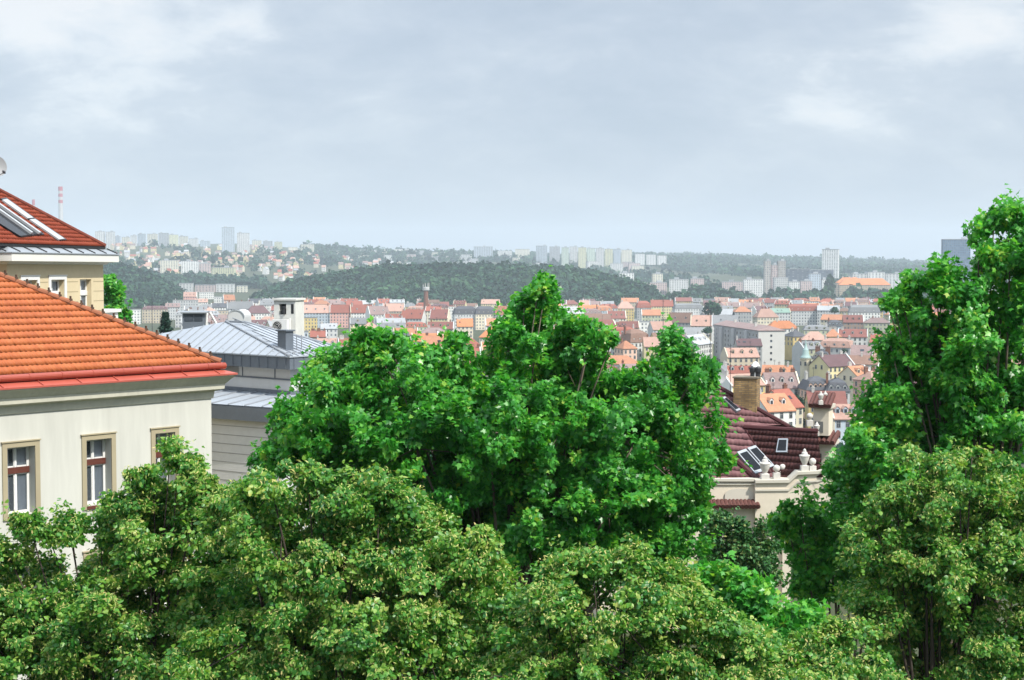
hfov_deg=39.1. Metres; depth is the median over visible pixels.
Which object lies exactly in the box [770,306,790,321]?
town house
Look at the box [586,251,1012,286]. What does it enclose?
ridge forest
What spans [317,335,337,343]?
town house
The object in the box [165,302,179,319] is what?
town house
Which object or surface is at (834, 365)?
town house
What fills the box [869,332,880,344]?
town house
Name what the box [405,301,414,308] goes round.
town house
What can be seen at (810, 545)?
maple tree
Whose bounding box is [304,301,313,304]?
town house
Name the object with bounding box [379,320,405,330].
town house
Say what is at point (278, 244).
apartment block
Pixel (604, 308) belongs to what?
town house
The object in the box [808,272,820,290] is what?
apartment block
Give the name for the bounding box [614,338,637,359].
town house
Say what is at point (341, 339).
town house
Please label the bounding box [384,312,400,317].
town house
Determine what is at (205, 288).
hall
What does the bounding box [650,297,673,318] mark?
town house
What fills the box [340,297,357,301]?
town house
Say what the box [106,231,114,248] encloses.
apartment block
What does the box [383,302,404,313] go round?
town house
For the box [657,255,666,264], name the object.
apartment block
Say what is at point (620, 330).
town house
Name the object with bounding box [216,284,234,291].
hall
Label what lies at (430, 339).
town house
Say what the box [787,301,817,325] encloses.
town house
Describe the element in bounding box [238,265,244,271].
hillside house
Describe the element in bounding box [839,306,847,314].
town house
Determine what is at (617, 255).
apartment block
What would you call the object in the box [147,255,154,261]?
hillside house
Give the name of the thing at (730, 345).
aerial mast
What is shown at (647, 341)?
town house
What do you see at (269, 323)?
town house
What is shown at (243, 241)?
tower block
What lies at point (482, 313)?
town house
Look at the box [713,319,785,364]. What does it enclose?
apartment block
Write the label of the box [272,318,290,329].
air conditioner
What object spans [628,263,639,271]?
apartment block
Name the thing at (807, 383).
town house
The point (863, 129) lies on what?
sky
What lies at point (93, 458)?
window
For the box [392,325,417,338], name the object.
town house
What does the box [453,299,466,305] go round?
town house
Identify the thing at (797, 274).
office block
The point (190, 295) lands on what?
town house
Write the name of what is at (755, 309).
town house
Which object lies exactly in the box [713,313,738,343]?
town house
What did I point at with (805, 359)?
spire turret
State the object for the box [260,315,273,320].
town house
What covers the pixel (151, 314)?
town house
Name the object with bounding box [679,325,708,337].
town house
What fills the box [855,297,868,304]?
town house
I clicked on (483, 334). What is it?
town house
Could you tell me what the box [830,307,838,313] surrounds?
town tree
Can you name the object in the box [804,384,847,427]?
town house
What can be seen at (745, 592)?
maple tree
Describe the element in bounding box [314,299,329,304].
town house
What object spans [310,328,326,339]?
town house
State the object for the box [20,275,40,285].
window
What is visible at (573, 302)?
town house
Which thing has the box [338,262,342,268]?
hillside house
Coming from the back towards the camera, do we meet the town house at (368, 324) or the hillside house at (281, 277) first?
the hillside house at (281, 277)
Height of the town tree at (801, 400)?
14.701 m
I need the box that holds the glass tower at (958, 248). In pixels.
[941,237,969,281]
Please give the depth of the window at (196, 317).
118.06 m
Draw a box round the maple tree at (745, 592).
[687,550,831,669]
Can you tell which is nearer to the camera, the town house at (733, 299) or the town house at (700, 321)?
the town house at (700, 321)
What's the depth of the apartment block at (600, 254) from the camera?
4292.81 m
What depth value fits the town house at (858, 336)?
917.41 m
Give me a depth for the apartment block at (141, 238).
4729.66 m
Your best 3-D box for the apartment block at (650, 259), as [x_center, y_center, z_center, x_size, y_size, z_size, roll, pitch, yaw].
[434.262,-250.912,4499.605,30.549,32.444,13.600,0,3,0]
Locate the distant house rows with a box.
[217,298,1021,363]
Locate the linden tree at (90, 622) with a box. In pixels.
[0,430,258,679]
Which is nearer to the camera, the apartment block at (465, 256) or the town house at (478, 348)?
the town house at (478, 348)
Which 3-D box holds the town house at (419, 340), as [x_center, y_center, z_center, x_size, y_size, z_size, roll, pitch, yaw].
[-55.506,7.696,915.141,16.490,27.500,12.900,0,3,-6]
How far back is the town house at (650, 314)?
1366.44 m
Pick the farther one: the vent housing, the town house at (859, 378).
the town house at (859, 378)
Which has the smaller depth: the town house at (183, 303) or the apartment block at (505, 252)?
the town house at (183, 303)
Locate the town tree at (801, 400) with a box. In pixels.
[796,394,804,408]
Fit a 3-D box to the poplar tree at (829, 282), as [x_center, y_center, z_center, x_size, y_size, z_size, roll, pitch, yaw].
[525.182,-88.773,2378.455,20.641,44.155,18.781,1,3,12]
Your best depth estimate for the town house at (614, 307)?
1550.72 m
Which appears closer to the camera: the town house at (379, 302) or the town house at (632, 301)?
the town house at (379, 302)
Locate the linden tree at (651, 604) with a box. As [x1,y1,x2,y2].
[437,529,837,679]
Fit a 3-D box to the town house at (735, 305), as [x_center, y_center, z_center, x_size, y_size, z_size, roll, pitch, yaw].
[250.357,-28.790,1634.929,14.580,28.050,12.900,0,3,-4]
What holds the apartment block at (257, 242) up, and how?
on the ground
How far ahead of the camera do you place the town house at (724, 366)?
559.57 m
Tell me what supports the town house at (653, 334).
on the ground
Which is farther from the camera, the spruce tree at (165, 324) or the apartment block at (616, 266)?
the apartment block at (616, 266)
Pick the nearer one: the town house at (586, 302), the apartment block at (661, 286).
the town house at (586, 302)
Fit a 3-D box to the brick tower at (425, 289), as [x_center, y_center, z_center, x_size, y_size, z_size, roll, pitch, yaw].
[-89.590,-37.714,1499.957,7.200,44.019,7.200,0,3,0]
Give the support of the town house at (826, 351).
on the ground
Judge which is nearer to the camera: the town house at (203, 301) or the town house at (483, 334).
the town house at (483, 334)
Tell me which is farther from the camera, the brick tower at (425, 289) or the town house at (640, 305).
the town house at (640, 305)
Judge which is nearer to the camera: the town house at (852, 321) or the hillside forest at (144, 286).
the town house at (852, 321)
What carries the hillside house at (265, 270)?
on the ground
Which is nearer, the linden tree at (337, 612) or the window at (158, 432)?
the linden tree at (337, 612)
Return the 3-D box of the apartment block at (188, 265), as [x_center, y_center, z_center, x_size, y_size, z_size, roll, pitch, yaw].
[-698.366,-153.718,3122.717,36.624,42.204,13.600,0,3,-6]
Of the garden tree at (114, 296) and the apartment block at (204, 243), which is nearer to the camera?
the garden tree at (114, 296)
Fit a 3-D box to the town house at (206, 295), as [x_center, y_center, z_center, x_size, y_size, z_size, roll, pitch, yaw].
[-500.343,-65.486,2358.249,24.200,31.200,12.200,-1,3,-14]
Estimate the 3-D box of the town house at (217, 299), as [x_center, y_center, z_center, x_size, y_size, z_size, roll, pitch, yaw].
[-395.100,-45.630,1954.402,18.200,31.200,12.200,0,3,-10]
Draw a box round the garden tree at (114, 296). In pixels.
[103,273,133,323]
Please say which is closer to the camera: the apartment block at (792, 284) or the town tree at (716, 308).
the town tree at (716, 308)
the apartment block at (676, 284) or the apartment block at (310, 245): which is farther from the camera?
the apartment block at (310, 245)
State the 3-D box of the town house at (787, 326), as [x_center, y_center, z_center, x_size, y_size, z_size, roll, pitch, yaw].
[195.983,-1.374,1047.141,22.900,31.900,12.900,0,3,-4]
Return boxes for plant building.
[849,272,866,277]
[864,270,884,279]
[885,272,902,288]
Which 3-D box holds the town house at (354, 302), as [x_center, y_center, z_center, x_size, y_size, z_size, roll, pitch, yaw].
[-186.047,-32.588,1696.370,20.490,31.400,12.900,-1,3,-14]
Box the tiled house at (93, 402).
[0,270,237,679]
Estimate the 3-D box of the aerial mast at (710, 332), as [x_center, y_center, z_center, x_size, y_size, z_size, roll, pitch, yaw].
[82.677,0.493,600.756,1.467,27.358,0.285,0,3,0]
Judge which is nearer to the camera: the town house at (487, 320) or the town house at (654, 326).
the town house at (654, 326)
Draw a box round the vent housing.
[272,298,305,335]
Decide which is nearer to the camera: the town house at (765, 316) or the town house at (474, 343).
the town house at (474, 343)
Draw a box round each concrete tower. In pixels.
[763,259,770,293]
[771,263,777,288]
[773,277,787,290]
[777,259,785,276]
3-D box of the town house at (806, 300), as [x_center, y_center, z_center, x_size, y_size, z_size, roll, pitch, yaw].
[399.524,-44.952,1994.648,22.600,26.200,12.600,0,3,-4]
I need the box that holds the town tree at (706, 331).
[701,326,712,336]
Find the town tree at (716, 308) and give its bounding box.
[701,300,722,314]
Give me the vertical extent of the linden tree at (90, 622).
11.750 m
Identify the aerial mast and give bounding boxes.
[710,308,710,357]
[729,344,731,390]
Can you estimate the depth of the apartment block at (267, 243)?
4610.55 m
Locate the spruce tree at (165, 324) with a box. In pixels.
[157,311,173,333]
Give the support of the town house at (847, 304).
on the ground
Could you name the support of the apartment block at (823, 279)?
on the ground
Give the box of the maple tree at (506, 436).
[246,265,752,641]
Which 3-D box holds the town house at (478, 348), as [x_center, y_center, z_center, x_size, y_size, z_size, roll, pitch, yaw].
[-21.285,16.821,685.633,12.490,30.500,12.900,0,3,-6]
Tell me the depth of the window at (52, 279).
62.18 m
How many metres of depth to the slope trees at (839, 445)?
231.92 m
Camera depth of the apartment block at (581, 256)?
4293.10 m
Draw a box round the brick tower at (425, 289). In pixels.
[422,284,428,309]
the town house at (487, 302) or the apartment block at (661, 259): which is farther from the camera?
the apartment block at (661, 259)
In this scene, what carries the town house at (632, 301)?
on the ground
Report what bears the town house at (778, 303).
on the ground
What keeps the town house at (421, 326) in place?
on the ground
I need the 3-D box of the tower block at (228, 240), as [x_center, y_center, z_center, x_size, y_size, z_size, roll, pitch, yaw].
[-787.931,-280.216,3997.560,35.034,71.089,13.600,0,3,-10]
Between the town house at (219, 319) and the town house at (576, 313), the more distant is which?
the town house at (576, 313)
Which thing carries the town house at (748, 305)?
on the ground
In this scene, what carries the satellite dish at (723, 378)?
attached to the villa
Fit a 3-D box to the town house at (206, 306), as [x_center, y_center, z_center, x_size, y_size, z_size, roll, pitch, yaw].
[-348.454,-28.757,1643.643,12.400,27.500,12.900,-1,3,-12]
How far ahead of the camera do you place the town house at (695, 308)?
1574.46 m
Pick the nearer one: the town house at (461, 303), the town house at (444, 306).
the town house at (444, 306)
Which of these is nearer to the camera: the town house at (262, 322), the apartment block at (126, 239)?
the town house at (262, 322)
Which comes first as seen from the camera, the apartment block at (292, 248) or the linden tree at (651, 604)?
the linden tree at (651, 604)
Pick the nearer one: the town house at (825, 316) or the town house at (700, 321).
the town house at (700, 321)
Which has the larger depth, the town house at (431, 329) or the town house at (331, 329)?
the town house at (331, 329)
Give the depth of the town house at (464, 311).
1377.43 m
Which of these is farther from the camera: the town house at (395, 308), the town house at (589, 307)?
the town house at (589, 307)
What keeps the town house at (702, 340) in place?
on the ground
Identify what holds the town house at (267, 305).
on the ground
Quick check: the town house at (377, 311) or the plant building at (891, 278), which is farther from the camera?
the plant building at (891, 278)
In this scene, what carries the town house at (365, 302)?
on the ground
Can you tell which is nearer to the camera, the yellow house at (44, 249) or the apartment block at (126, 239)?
the yellow house at (44, 249)
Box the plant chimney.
[58,187,62,220]
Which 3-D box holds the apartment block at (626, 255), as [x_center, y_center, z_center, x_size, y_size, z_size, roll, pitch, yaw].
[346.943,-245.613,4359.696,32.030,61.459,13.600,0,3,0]
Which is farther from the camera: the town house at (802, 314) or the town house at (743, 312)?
the town house at (802, 314)
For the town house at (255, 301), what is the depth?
1818.73 m
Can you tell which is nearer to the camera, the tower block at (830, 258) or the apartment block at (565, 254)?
the tower block at (830, 258)
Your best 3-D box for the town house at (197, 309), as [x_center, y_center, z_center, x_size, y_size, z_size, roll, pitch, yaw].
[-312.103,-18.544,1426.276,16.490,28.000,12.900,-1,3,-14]
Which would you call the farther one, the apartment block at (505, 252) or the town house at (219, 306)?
the apartment block at (505, 252)
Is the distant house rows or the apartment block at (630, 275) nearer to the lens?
the distant house rows
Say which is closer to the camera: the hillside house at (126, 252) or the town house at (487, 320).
the town house at (487, 320)
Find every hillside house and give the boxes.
[124,250,129,255]
[142,247,147,252]
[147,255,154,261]
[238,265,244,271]
[262,267,268,274]
[279,274,284,280]
[313,262,318,267]
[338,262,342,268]
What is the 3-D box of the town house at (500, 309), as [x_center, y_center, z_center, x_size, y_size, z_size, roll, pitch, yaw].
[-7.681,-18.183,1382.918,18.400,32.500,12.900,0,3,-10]
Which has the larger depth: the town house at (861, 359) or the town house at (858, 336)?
the town house at (858, 336)
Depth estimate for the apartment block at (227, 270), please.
2996.46 m
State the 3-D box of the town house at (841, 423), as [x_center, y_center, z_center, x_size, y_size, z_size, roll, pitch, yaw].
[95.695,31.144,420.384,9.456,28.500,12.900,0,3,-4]
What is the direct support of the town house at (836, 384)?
on the ground
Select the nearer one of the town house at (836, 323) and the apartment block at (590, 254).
the town house at (836, 323)
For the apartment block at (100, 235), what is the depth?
4190.40 m
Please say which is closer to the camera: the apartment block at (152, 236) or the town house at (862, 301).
the town house at (862, 301)
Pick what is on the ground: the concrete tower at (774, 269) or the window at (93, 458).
the concrete tower at (774, 269)
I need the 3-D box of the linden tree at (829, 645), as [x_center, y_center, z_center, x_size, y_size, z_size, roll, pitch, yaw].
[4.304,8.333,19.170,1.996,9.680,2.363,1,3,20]
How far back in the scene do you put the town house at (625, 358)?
645.81 m
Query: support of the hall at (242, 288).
on the ground
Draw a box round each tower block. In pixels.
[222,226,234,251]
[237,232,249,252]
[822,248,839,277]
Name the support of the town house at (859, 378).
on the ground
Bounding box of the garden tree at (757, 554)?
[693,506,786,596]
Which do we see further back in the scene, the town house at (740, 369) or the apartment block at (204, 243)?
the apartment block at (204, 243)
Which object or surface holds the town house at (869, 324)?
on the ground
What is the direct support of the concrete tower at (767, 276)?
on the ground
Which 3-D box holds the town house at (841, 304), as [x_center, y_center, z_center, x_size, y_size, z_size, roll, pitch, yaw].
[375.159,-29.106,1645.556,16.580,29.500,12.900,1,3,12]
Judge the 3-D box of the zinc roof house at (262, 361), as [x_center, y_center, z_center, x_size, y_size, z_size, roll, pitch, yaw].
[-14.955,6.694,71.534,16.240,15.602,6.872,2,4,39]
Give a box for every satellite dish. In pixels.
[0,157,6,175]
[718,368,725,383]
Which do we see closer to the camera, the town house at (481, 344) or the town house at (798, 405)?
the town house at (798, 405)
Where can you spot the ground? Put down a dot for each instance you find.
(305, 267)
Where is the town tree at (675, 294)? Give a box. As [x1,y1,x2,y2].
[670,291,684,298]
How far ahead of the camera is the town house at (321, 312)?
1428.71 m
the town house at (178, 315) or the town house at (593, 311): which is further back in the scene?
the town house at (178, 315)
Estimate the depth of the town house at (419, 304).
1575.19 m
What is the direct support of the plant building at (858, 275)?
on the ground
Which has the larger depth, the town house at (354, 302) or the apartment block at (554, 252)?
the apartment block at (554, 252)
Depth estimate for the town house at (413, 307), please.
1551.63 m
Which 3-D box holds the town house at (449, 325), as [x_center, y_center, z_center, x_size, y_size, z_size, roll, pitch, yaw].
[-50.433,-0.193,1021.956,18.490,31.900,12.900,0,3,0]
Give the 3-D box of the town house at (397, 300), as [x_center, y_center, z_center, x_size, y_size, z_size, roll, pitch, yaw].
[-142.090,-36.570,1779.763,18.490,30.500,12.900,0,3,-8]
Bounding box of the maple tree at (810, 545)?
[762,476,870,660]
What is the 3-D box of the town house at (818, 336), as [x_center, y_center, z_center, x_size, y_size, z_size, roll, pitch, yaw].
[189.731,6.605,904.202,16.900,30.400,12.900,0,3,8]
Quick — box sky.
[0,0,1023,261]
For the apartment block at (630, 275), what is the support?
on the ground
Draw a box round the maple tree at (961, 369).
[814,183,1023,646]
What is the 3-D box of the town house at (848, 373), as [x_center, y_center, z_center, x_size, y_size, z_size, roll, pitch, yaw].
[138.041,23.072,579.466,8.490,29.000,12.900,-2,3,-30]
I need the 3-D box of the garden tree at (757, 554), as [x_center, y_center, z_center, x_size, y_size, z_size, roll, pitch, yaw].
[6.508,8.248,41.321,2.760,7.685,3.000,0,3,0]
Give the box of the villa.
[591,361,840,631]
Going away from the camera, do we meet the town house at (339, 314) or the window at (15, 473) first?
the window at (15, 473)
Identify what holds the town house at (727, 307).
on the ground
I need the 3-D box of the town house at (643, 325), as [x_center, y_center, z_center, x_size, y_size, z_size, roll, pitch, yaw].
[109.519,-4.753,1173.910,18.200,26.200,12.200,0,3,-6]
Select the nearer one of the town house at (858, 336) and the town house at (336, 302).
the town house at (858, 336)
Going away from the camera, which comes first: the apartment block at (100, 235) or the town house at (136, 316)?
the town house at (136, 316)
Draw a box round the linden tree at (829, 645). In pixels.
[761,611,910,679]
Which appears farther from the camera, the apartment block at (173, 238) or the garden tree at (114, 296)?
the apartment block at (173, 238)
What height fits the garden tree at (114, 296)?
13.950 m
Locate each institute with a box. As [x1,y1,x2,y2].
[835,276,856,295]
[837,277,890,297]
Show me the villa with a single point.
(782, 457)
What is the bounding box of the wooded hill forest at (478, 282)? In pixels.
[249,259,662,305]
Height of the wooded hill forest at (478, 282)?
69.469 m
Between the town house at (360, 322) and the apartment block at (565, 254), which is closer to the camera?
the town house at (360, 322)
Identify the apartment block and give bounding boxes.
[95,230,104,242]
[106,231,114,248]
[115,235,120,242]
[122,236,129,245]
[130,234,136,245]
[138,233,145,245]
[147,233,157,246]
[158,232,168,245]
[160,259,178,272]
[169,234,178,245]
[179,235,187,245]
[181,259,198,274]
[189,238,198,246]
[199,262,210,272]
[200,240,209,245]
[211,266,235,275]
[252,239,261,247]
[263,240,272,249]
[274,241,281,248]
[288,247,297,249]
[301,243,313,251]
[406,254,415,260]
[461,254,471,260]
[468,259,477,262]
[498,251,511,258]
[515,249,529,256]
[536,245,546,262]
[549,245,559,261]
[561,246,568,265]
[569,245,577,264]
[578,246,586,267]
[586,261,599,268]
[587,247,594,260]
[596,247,603,266]
[604,248,612,266]
[610,263,622,272]
[613,248,620,262]
[618,271,633,280]
[621,249,631,262]
[622,262,633,269]
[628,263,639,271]
[631,266,643,270]
[635,254,644,264]
[646,254,655,264]
[647,280,666,294]
[651,272,662,281]
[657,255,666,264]
[669,277,688,292]
[690,276,703,286]
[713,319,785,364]
[722,280,742,290]
[743,277,762,296]
[788,280,799,291]
[800,279,811,292]
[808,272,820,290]
[821,277,825,288]
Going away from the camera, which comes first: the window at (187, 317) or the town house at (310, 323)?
the window at (187, 317)
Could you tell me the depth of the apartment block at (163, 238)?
4609.76 m
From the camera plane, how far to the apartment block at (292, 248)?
4723.40 m
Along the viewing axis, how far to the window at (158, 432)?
44.95 m
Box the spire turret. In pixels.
[800,340,810,381]
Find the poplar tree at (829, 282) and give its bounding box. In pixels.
[824,273,835,292]
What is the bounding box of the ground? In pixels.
[105,243,1023,679]
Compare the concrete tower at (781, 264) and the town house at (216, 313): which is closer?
the town house at (216, 313)
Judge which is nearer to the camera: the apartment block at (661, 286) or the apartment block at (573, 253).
the apartment block at (661, 286)
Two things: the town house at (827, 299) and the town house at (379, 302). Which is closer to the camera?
the town house at (379, 302)
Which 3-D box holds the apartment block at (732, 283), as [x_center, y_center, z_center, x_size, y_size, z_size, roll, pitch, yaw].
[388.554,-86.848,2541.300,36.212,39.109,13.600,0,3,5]
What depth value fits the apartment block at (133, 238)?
4609.92 m
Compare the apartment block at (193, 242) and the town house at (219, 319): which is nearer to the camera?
the town house at (219, 319)
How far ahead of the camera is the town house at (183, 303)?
1747.86 m
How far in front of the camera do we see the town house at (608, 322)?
1061.44 m
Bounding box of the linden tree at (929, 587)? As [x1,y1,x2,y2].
[828,434,1023,679]
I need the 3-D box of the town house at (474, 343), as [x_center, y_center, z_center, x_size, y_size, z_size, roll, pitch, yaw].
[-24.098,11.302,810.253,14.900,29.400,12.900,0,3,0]
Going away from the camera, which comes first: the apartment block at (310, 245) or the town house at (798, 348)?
the town house at (798, 348)
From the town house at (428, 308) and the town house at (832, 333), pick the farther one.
the town house at (428, 308)
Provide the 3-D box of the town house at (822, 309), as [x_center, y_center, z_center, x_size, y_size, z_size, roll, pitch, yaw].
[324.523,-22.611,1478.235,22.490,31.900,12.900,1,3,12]
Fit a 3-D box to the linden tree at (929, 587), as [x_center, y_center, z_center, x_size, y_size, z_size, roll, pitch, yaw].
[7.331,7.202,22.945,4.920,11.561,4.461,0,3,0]
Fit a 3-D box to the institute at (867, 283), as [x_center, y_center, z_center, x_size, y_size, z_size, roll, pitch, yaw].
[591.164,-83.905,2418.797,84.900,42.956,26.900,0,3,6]
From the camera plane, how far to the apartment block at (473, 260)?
4286.71 m
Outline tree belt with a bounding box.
[660,283,928,305]
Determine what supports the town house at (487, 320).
on the ground
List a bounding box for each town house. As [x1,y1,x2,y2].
[131,309,140,323]
[142,304,167,322]
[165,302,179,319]
[173,298,197,310]
[175,309,181,327]
[183,290,197,299]
[184,304,203,310]
[188,307,204,310]
[195,298,207,305]
[199,291,213,298]
[202,303,211,308]
[204,309,218,316]
[208,315,227,324]
[211,302,226,309]
[214,297,221,302]
[218,312,228,316]
[222,294,234,302]
[226,299,252,311]
[247,298,265,304]
[248,303,269,319]
[251,319,267,325]
[259,300,273,314]
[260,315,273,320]
[265,316,271,326]
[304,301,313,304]
[304,303,329,327]
[304,317,316,334]
[308,298,323,302]
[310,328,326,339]
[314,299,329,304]
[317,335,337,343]
[320,321,337,337]
[325,298,340,304]
[330,303,351,327]
[336,335,348,344]
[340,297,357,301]
[345,299,362,304]
[349,316,377,333]
[350,303,372,317]
[358,299,375,304]
[364,320,376,327]
[365,304,389,317]
[375,297,389,305]
[375,315,405,326]
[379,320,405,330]
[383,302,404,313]
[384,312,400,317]
[389,298,404,302]
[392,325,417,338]
[400,307,426,324]
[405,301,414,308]
[406,320,426,330]
[407,305,422,308]
[411,330,435,344]
[415,301,429,306]
[421,325,444,332]
[424,330,443,346]
[425,305,442,326]
[427,319,453,331]
[428,297,439,304]
[429,307,450,321]
[431,304,448,308]
[452,304,475,329]
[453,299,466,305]
[456,317,472,337]
[466,338,478,346]
[471,343,480,356]
[475,304,494,329]
[479,324,491,342]
[480,340,485,350]
[481,298,499,306]
[485,316,504,330]
[494,304,506,317]
[566,307,583,315]
[567,300,578,305]
[577,304,595,309]
[579,299,589,304]
[583,307,601,313]
[585,314,610,319]
[595,304,612,313]
[598,315,616,326]
[599,301,617,310]
[600,300,613,304]
[606,309,625,321]
[607,324,633,333]
[608,351,636,367]
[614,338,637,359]
[615,319,639,329]
[617,300,634,320]
[619,326,646,360]
[619,359,649,375]
[621,297,638,311]
[635,298,651,320]
[639,321,649,332]
[641,308,660,320]
[642,334,659,360]
[647,319,672,336]
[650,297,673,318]
[650,333,686,336]
[669,310,694,326]
[672,302,701,314]
[674,296,692,304]
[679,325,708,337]
[685,332,712,358]
[690,313,712,344]
[692,298,701,304]
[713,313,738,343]
[714,297,728,301]
[719,309,732,314]
[720,304,732,308]
[720,341,759,365]
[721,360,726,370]
[721,369,765,393]
[725,361,760,375]
[726,302,739,308]
[728,297,738,302]
[733,305,751,322]
[734,335,762,370]
[740,301,760,308]
[747,300,764,305]
[751,304,767,320]
[752,305,778,324]
[760,383,796,426]
[761,360,792,375]
[761,367,799,397]
[762,298,775,307]
[765,383,804,427]
[768,318,795,333]
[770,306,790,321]
[774,299,792,307]
[785,326,804,359]
[787,300,803,303]
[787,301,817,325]
[792,298,808,302]
[792,338,823,375]
[798,367,829,418]
[801,326,826,342]
[802,322,828,335]
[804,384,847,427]
[808,350,855,378]
[809,296,819,302]
[812,345,830,360]
[817,302,839,324]
[819,297,831,302]
[820,312,843,324]
[820,335,852,354]
[824,326,841,337]
[824,372,850,403]
[827,317,843,332]
[833,298,843,302]
[833,302,843,308]
[833,403,862,445]
[836,361,868,403]
[838,327,867,344]
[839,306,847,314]
[842,312,863,328]
[843,300,856,308]
[844,351,878,370]
[848,303,880,320]
[850,342,872,354]
[852,366,877,411]
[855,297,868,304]
[863,316,889,341]
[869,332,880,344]
[883,312,888,320]
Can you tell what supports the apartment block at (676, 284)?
on the ground
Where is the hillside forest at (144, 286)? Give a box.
[103,261,186,308]
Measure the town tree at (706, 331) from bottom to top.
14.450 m
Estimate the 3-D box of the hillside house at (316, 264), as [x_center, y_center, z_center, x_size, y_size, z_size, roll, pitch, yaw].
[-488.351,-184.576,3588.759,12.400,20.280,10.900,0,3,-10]
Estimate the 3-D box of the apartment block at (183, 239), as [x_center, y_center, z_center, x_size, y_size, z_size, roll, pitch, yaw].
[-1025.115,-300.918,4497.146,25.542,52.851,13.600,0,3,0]
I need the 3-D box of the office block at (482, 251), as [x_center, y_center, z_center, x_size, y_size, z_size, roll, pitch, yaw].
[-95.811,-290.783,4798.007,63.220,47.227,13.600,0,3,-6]
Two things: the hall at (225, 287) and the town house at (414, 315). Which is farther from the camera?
the hall at (225, 287)
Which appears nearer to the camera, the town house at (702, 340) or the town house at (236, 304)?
the town house at (702, 340)
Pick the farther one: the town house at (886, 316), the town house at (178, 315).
the town house at (178, 315)
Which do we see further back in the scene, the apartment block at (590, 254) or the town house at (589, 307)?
the apartment block at (590, 254)
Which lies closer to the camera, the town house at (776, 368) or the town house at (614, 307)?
the town house at (776, 368)
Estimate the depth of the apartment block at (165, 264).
3095.66 m
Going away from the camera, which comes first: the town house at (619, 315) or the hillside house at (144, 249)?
the town house at (619, 315)
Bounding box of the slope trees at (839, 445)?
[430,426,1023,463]
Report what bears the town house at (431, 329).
on the ground
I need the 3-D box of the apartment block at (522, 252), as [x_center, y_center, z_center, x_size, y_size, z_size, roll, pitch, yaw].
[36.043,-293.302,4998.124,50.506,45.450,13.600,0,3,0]
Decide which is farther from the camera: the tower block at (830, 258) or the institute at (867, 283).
the tower block at (830, 258)
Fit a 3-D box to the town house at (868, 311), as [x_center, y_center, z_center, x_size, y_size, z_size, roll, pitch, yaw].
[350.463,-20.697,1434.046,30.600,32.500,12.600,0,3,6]
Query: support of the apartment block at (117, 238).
on the ground
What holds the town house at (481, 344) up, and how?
on the ground
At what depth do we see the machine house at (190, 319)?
118.05 m
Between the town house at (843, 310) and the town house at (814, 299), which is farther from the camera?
the town house at (814, 299)
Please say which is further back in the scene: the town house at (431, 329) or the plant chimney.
the plant chimney
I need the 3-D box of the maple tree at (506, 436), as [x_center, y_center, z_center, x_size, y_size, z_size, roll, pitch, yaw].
[-0.312,5.580,29.295,10.222,14.188,6.978,0,3,0]
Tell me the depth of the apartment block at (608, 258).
4353.01 m
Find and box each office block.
[474,246,492,257]
[785,269,809,280]
[810,269,833,278]
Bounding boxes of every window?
[1,439,40,520]
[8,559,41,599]
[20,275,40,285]
[29,275,67,297]
[56,279,86,305]
[80,431,116,509]
[82,549,117,591]
[150,425,180,480]
[184,315,192,320]
[194,315,202,320]
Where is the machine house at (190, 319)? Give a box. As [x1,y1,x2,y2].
[180,311,216,328]
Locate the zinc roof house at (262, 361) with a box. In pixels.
[159,318,342,572]
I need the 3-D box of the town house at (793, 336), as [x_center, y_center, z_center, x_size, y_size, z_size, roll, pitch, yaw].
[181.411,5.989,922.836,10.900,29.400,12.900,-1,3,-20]
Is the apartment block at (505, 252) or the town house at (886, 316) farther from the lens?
the apartment block at (505, 252)
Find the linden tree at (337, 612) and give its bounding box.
[157,451,543,679]
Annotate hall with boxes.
[179,283,193,291]
[195,285,215,291]
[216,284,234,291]
[227,309,250,321]
[237,285,247,291]
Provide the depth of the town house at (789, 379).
524.70 m
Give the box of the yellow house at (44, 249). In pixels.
[0,188,120,317]
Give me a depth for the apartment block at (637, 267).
3922.30 m
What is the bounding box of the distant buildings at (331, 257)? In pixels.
[111,239,640,288]
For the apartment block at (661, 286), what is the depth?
2523.71 m
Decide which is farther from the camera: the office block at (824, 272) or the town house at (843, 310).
the office block at (824, 272)
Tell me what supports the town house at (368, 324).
on the ground
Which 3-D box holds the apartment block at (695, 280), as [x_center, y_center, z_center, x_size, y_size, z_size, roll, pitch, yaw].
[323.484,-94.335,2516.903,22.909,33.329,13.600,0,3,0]
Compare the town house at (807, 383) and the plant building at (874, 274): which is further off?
the plant building at (874, 274)
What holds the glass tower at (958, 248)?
on the ground
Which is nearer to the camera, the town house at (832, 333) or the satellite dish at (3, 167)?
the satellite dish at (3, 167)
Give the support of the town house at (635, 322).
on the ground
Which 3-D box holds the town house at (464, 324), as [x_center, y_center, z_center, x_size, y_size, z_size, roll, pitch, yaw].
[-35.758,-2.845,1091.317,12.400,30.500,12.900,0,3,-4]
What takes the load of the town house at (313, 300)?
on the ground
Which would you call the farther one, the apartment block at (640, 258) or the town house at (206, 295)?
the apartment block at (640, 258)
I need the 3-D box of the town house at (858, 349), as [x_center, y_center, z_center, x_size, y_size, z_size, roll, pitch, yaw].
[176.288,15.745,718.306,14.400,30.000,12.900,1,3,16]
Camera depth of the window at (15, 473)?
41.73 m

